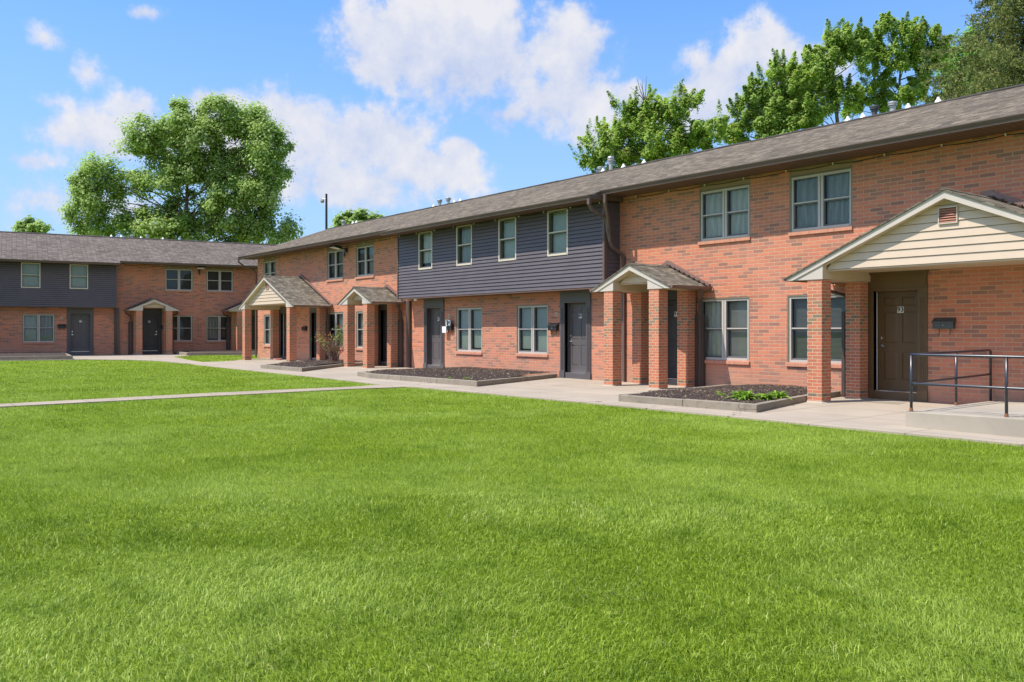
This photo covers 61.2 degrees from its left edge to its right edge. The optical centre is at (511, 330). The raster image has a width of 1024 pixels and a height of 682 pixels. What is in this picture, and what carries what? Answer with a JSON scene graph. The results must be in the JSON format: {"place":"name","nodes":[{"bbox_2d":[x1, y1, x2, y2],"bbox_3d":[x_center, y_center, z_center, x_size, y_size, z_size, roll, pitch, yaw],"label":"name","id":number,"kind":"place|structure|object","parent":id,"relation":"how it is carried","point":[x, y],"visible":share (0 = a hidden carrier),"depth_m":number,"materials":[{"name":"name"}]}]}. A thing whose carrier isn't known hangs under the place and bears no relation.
{"place":"outdoors","nodes":[
{"label":"outdoors","id":0,"kind":"place"},
{"bbox_2d":[0,384,405,407],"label":"path","id":1,"kind":"structure","parent":0,"point":[380,386],"depth_m":19.21,"materials":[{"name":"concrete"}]},
{"bbox_2d":[0,354,1023,681],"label":"grass","id":2,"kind":"structure","parent":0,"point":[670,530],"depth_m":5.83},
{"bbox_2d":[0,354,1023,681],"bbox_3d":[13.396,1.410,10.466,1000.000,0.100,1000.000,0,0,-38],"label":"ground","id":3,"kind":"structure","parent":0,"point":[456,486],"depth_m":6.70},
{"bbox_2d":[10,214,53,232],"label":"round tree","id":4,"kind":"object","parent":3,"relation":"on","point":[29,224],"visible":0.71,"depth_m":77.45,"materials":[{"name":"green plant"}]},
{"bbox_2d":[0,231,276,354],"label":"apartment building","id":5,"kind":"structure","parent":3,"relation":"on","point":[107,295],"depth_m":48.62,"materials":[{"name":"brick"}]},
{"bbox_2d":[21,262,39,287],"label":"window","id":6,"kind":"structure","parent":5,"relation":"in","point":[30,272],"depth_m":45.94,"materials":[{"name":"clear glass"}]},
{"bbox_2d":[22,314,54,343],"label":"window","id":7,"kind":"structure","parent":5,"relation":"in","point":[36,328],"depth_m":46.56,"materials":[{"name":"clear glass"}]},
{"bbox_2d":[57,324,65,329],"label":"mailbox","id":8,"kind":"object","parent":5,"relation":"attached to","point":[61,326],"visible":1,"depth_m":46.99,"materials":[{"name":"metal"}]},
{"bbox_2d":[70,264,87,288],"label":"window","id":9,"kind":"structure","parent":5,"relation":"in","point":[78,273],"depth_m":47.08,"materials":[{"name":"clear glass"}]},
{"bbox_2d":[67,308,93,354],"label":"door","id":10,"kind":"structure","parent":5,"relation":"in","point":[80,321],"depth_m":47.63,"materials":[{"name":"metal"}]},
{"bbox_2d":[142,309,161,353],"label":"door","id":11,"kind":"structure","parent":5,"relation":"in","point":[151,318],"depth_m":49.44,"materials":[{"name":"metal"}]},
{"bbox_2d":[165,265,192,291],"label":"window","id":12,"kind":"structure","parent":5,"relation":"in","point":[176,278],"depth_m":50.11,"materials":[{"name":"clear glass"}]},
{"bbox_2d":[172,315,192,342],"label":"window","id":13,"kind":"structure","parent":5,"relation":"in","point":[182,324],"depth_m":50.28,"materials":[{"name":"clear glass"}]},
{"bbox_2d":[197,266,205,274],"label":"floodlight","id":14,"kind":"object","parent":5,"relation":"attached to","point":[200,267],"visible":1,"depth_m":50.17,"materials":[{"name":"black metal"}]},
{"bbox_2d":[206,315,230,342],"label":"window","id":15,"kind":"structure","parent":5,"relation":"in","point":[215,324],"depth_m":51.19,"materials":[{"name":"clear glass"}]},
{"bbox_2d":[206,267,233,292],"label":"window","id":16,"kind":"structure","parent":5,"relation":"in","point":[221,279],"depth_m":51.23,"materials":[{"name":"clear glass"}]},
{"bbox_2d":[251,310,257,349],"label":"door","id":17,"kind":"structure","parent":5,"relation":"in","point":[252,311],"depth_m":52.33,"materials":[{"name":"metal"}]},
{"bbox_2d":[53,90,304,244],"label":"cottonwood tree","id":18,"kind":"object","parent":3,"relation":"on","point":[260,189],"visible":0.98,"depth_m":62.99,"materials":[{"name":"green plant"}]},
{"bbox_2d":[320,194,327,228],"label":"lamp pole","id":19,"kind":"object","parent":3,"relation":"on","point":[326,212],"visible":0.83,"depth_m":69.94,"materials":[{"name":"black metal"}]},
{"bbox_2d":[329,207,384,227],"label":"tree","id":20,"kind":"object","parent":3,"relation":"on","point":[349,216],"visible":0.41,"depth_m":74.66,"materials":[{"name":"green plant"}]},
{"bbox_2d":[237,83,1023,403],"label":"apartment building","id":21,"kind":"structure","parent":3,"relation":"on","point":[847,257],"depth_m":21.02,"materials":[{"name":"brick"}]},
{"bbox_2d":[263,315,269,346],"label":"window","id":22,"kind":"structure","parent":21,"relation":"in","point":[266,317],"depth_m":43.56,"materials":[{"name":"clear glass"}]},
{"bbox_2d":[264,256,275,275],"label":"window","id":23,"kind":"structure","parent":21,"relation":"in","point":[269,264],"depth_m":43.09,"materials":[{"name":"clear glass"}]},
{"bbox_2d":[279,307,285,358],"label":"door","id":24,"kind":"structure","parent":21,"relation":"in","point":[282,310],"depth_m":41.94,"materials":[{"name":"metal"}]},
{"bbox_2d":[309,307,315,359],"bbox_3d":[-8.703,0.140,38.885,0.275,2.580,1.340,0,0,-38],"label":"door","id":25,"kind":"structure","parent":21,"relation":"in","point":[311,310],"depth_m":39.28,"materials":[{"name":"metal"}]},
{"bbox_2d":[326,245,342,281],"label":"window","id":26,"kind":"structure","parent":21,"relation":"in","point":[334,256],"depth_m":37.46,"materials":[{"name":"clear glass"}]},
{"bbox_2d":[328,312,342,349],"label":"window","id":27,"kind":"structure","parent":21,"relation":"in","point":[335,318],"depth_m":37.42,"materials":[{"name":"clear glass"}]},
{"bbox_2d":[329,244,347,256],"bbox_3d":[-7.245,-3.345,36.281,0.736,0.470,0.480,0,0,-38],"label":"floodlight","id":28,"kind":"object","parent":21,"relation":"attached to","point":[337,247],"visible":1,"depth_m":36.20,"materials":[{"name":"black metal"}]},
{"bbox_2d":[355,311,362,349],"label":"window","id":29,"kind":"structure","parent":21,"relation":"in","point":[359,314],"depth_m":35.83,"materials":[{"name":"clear glass"}]},
{"bbox_2d":[355,240,373,278],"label":"window","id":30,"kind":"structure","parent":21,"relation":"in","point":[364,251],"depth_m":35.36,"materials":[{"name":"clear glass"}]},
{"bbox_2d":[378,304,386,365],"bbox_3d":[-4.824,0.140,33.921,0.275,2.580,1.340,0,0,-38],"label":"door","id":31,"kind":"structure","parent":21,"relation":"in","point":[383,307],"depth_m":34.26,"materials":[{"name":"metal"}]},
{"bbox_2d":[418,231,432,269],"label":"window","id":32,"kind":"structure","parent":21,"relation":"in","point":[425,240],"depth_m":30.87,"materials":[{"name":"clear glass"}]},
{"bbox_2d":[423,298,443,367],"bbox_3d":[-2.731,0.142,31.242,0.275,2.575,1.340,0,0,-38],"label":"door","id":33,"kind":"structure","parent":21,"relation":"in","point":[435,315],"depth_m":31.44,"materials":[{"name":"metal"}]},
{"bbox_2d":[442,319,453,332],"bbox_3d":[-2.261,-0.178,30.334,0.207,0.527,0.508,0,0,-38],"label":"mailbox","id":34,"kind":"object","parent":21,"relation":"attached to","point":[448,326],"visible":1,"depth_m":30.24,"materials":[{"name":"metal"}]},
{"bbox_2d":[456,224,472,265],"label":"window","id":35,"kind":"structure","parent":21,"relation":"in","point":[464,244],"depth_m":28.95,"materials":[{"name":"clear glass"}]},
{"bbox_2d":[455,307,481,354],"bbox_3d":[-1.369,-0.002,29.564,0.335,1.607,1.560,0,0,-38],"label":"window","id":36,"kind":"structure","parent":21,"relation":"in","point":[468,319],"depth_m":29.55,"materials":[{"name":"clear glass"}]},
{"bbox_2d":[498,217,516,261],"bbox_3d":[-0.034,-2.833,26.940,0.322,1.325,0.900,0,0,-38],"label":"window","id":37,"kind":"structure","parent":21,"relation":"in","point":[507,231],"depth_m":27.08,"materials":[{"name":"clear glass"}]},
{"bbox_2d":[515,304,547,356],"bbox_3d":[0.718,-0.002,26.893,0.335,1.607,1.560,0,0,-38],"label":"window","id":38,"kind":"structure","parent":21,"relation":"in","point":[532,320],"depth_m":26.85,"materials":[{"name":"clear glass"}]},
{"bbox_2d":[547,323,558,333],"bbox_3d":[1.228,-0.060,25.933,0.127,0.331,0.416,0,0,-38],"label":"mailbox","id":39,"kind":"object","parent":21,"relation":"attached to","point":[552,326],"visible":1,"depth_m":25.88,"materials":[{"name":"metal"}]},
{"bbox_2d":[547,208,568,256],"bbox_3d":[1.425,-2.833,25.072,0.322,1.325,0.900,0,0,-38],"label":"window","id":40,"kind":"structure","parent":21,"relation":"in","point":[557,226],"depth_m":25.20,"materials":[{"name":"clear glass"}]},
{"bbox_2d":[559,291,590,379],"bbox_3d":[1.924,0.142,25.284,0.275,2.575,1.340,0,0,-38],"label":"door","id":41,"kind":"structure","parent":21,"relation":"in","point":[579,314],"depth_m":25.39,"materials":[{"name":"metal"}]},
{"bbox_2d":[668,290,676,384],"bbox_3d":[4.183,0.140,22.392,0.275,2.580,1.340,0,0,-38],"label":"door","id":42,"kind":"structure","parent":21,"relation":"in","point":[672,294],"depth_m":22.51,"materials":[{"name":"metal"}]},
{"bbox_2d":[698,176,750,244],"bbox_3d":[5.243,-2.892,21.101,0.335,1.508,1.560,0,0,-38],"label":"window","id":43,"kind":"structure","parent":21,"relation":"in","point":[724,209],"depth_m":21.05,"materials":[{"name":"clear glass"}]},
{"bbox_2d":[702,297,749,364],"bbox_3d":[5.231,-0.002,21.117,0.335,1.607,1.560,0,0,-38],"label":"window","id":44,"kind":"structure","parent":21,"relation":"in","point":[727,319],"depth_m":21.03,"materials":[{"name":"clear glass"}]},
{"bbox_2d":[786,293,845,367],"bbox_3d":[6.807,-0.002,19.099,0.335,1.607,1.560,0,0,-38],"label":"window","id":45,"kind":"structure","parent":21,"relation":"in","point":[796,304],"depth_m":19.46,"materials":[{"name":"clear glass"}]},
{"bbox_2d":[788,159,852,235],"bbox_3d":[6.844,-2.892,19.052,0.335,1.508,1.560,0,0,-38],"label":"window","id":46,"kind":"structure","parent":21,"relation":"in","point":[820,198],"depth_m":19.00,"materials":[{"name":"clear glass"}]},
{"bbox_2d":[868,269,928,401],"bbox_3d":[7.855,0.110,17.660,0.315,2.640,1.400,0,0,-38],"label":"door","id":47,"kind":"structure","parent":21,"relation":"in","point":[901,325],"depth_m":17.70,"materials":[{"name":"metal"}]},
{"bbox_2d":[931,317,955,334],"bbox_3d":[8.369,-0.090,16.792,0.127,0.331,0.416,0,0,-38],"label":"mailbox","id":48,"kind":"object","parent":21,"relation":"attached to","point":[944,323],"visible":1,"depth_m":16.75,"materials":[{"name":"metal"}]},
{"bbox_2d":[567,76,732,173],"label":"maple tree","id":49,"kind":"object","parent":3,"relation":"on","point":[644,127],"visible":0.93,"depth_m":44.56,"materials":[{"name":"green plant"}]},
{"bbox_2d":[722,47,825,145],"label":"maple tree","id":50,"kind":"object","parent":3,"relation":"on","point":[764,121],"visible":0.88,"depth_m":49.65,"materials":[{"name":"green plant"}]},
{"bbox_2d":[765,16,874,128],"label":"maple tree","id":51,"kind":"object","parent":3,"relation":"on","point":[846,46],"visible":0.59,"depth_m":51.52,"materials":[{"name":"green plant"}]},
{"bbox_2d":[840,10,960,119],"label":"maple tree","id":52,"kind":"object","parent":3,"relation":"on","point":[912,37],"visible":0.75,"depth_m":52.59,"materials":[{"name":"green plant"}]},
{"bbox_2d":[918,0,1023,104],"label":"spruce tree","id":53,"kind":"object","parent":3,"relation":"on","point":[1003,47],"visible":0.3,"depth_m":38.48,"materials":[{"name":"green plant"}]},
{"bbox_2d":[935,23,1021,92],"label":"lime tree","id":54,"kind":"object","parent":3,"relation":"on","point":[948,67],"visible":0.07,"depth_m":57.41,"materials":[{"name":"green plant"}]},
{"bbox_2d":[0,354,1023,446],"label":"pavement","id":55,"kind":"structure","parent":0,"point":[847,414],"depth_m":17.74,"materials":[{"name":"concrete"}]},
{"bbox_2d":[0,352,72,359],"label":"planter bed","id":56,"kind":"object","parent":55,"relation":"on","point":[32,355],"visible":1,"depth_m":40.66,"materials":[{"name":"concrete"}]},
{"bbox_2d":[172,349,257,355],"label":"planter bed","id":57,"kind":"object","parent":55,"relation":"on","point":[212,352],"visible":0.83,"depth_m":47.83,"materials":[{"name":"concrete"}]},
{"bbox_2d":[177,355,257,361],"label":"lawn bed","id":58,"kind":"object","parent":55,"relation":"on","point":[215,357],"visible":0.35,"depth_m":42.74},
{"bbox_2d":[261,359,362,371],"bbox_3d":[-7.482,1.335,33.786,3.148,0.289,7.252,0,0,17],"label":"planter bed","id":59,"kind":"object","parent":55,"relation":"on","point":[302,366],"visible":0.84,"depth_m":32.15,"materials":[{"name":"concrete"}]},
{"bbox_2d":[311,325,343,363],"bbox_3d":[-7.142,0.528,34.889,1.153,1.636,2.216,0,0,-38],"label":"rose bush","id":60,"kind":"object","parent":59,"relation":"on","point":[334,351],"visible":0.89,"depth_m":34.80,"materials":[{"name":"green plant"}]},
{"bbox_2d":[357,366,556,386],"bbox_3d":[-1.585,1.337,26.078,4.411,0.285,7.343,0,0,-38],"label":"planter bed","id":61,"kind":"object","parent":55,"relation":"on","point":[478,376],"visible":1,"depth_m":24.81,"materials":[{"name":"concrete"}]},
{"bbox_2d":[619,384,840,412],"bbox_3d":[4.728,1.341,18.022,3.155,0.278,4.968,0,0,41],"label":"planter bed","id":62,"kind":"object","parent":55,"relation":"on","point":[707,397],"visible":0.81,"depth_m":16.93,"materials":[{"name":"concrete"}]},
{"bbox_2d":[726,390,760,400],"bbox_3d":[4.321,1.234,16.261,0.754,0.261,0.770,0,0,-38],"label":"bed plant","id":63,"kind":"object","parent":62,"relation":"in","point":[740,394],"visible":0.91,"depth_m":16.18,"materials":[{"name":"green plant"}]},
{"bbox_2d":[753,393,777,400],"bbox_3d":[4.736,1.248,16.238,0.530,0.182,0.555,0,0,20],"label":"bed plant","id":64,"kind":"object","parent":62,"relation":"in","point":[767,397],"visible":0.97,"depth_m":16.19,"materials":[{"name":"green plant"}]},
{"bbox_2d":[771,390,791,399],"bbox_3d":[5.124,1.232,16.632,0.406,0.167,0.589,0,0,7],"label":"bed plant","id":65,"kind":"object","parent":62,"relation":"in","point":[779,394],"visible":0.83,"depth_m":16.59,"materials":[{"name":"green plant"}]},
{"bbox_2d":[865,402,903,404],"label":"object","id":66,"kind":"object","parent":55,"relation":"on","point":[896,403],"visible":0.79,"depth_m":17.04,"materials":[{"name":"concrete"}]},
{"bbox_2d":[906,401,1023,437],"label":"entry ramp","id":67,"kind":"structure","parent":55,"relation":"on","point":[988,417],"depth_m":12.39,"materials":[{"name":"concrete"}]},
{"bbox_2d":[909,349,1023,416],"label":"handrail","id":68,"kind":"object","parent":67,"relation":"on","point":[990,356],"visible":0.96,"depth_m":12.84,"materials":[{"name":"metal"}]},
{"bbox_2d":[0,0,1023,244],"label":"sky","id":69,"kind":"structure","parent":0,"point":[389,107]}
]}

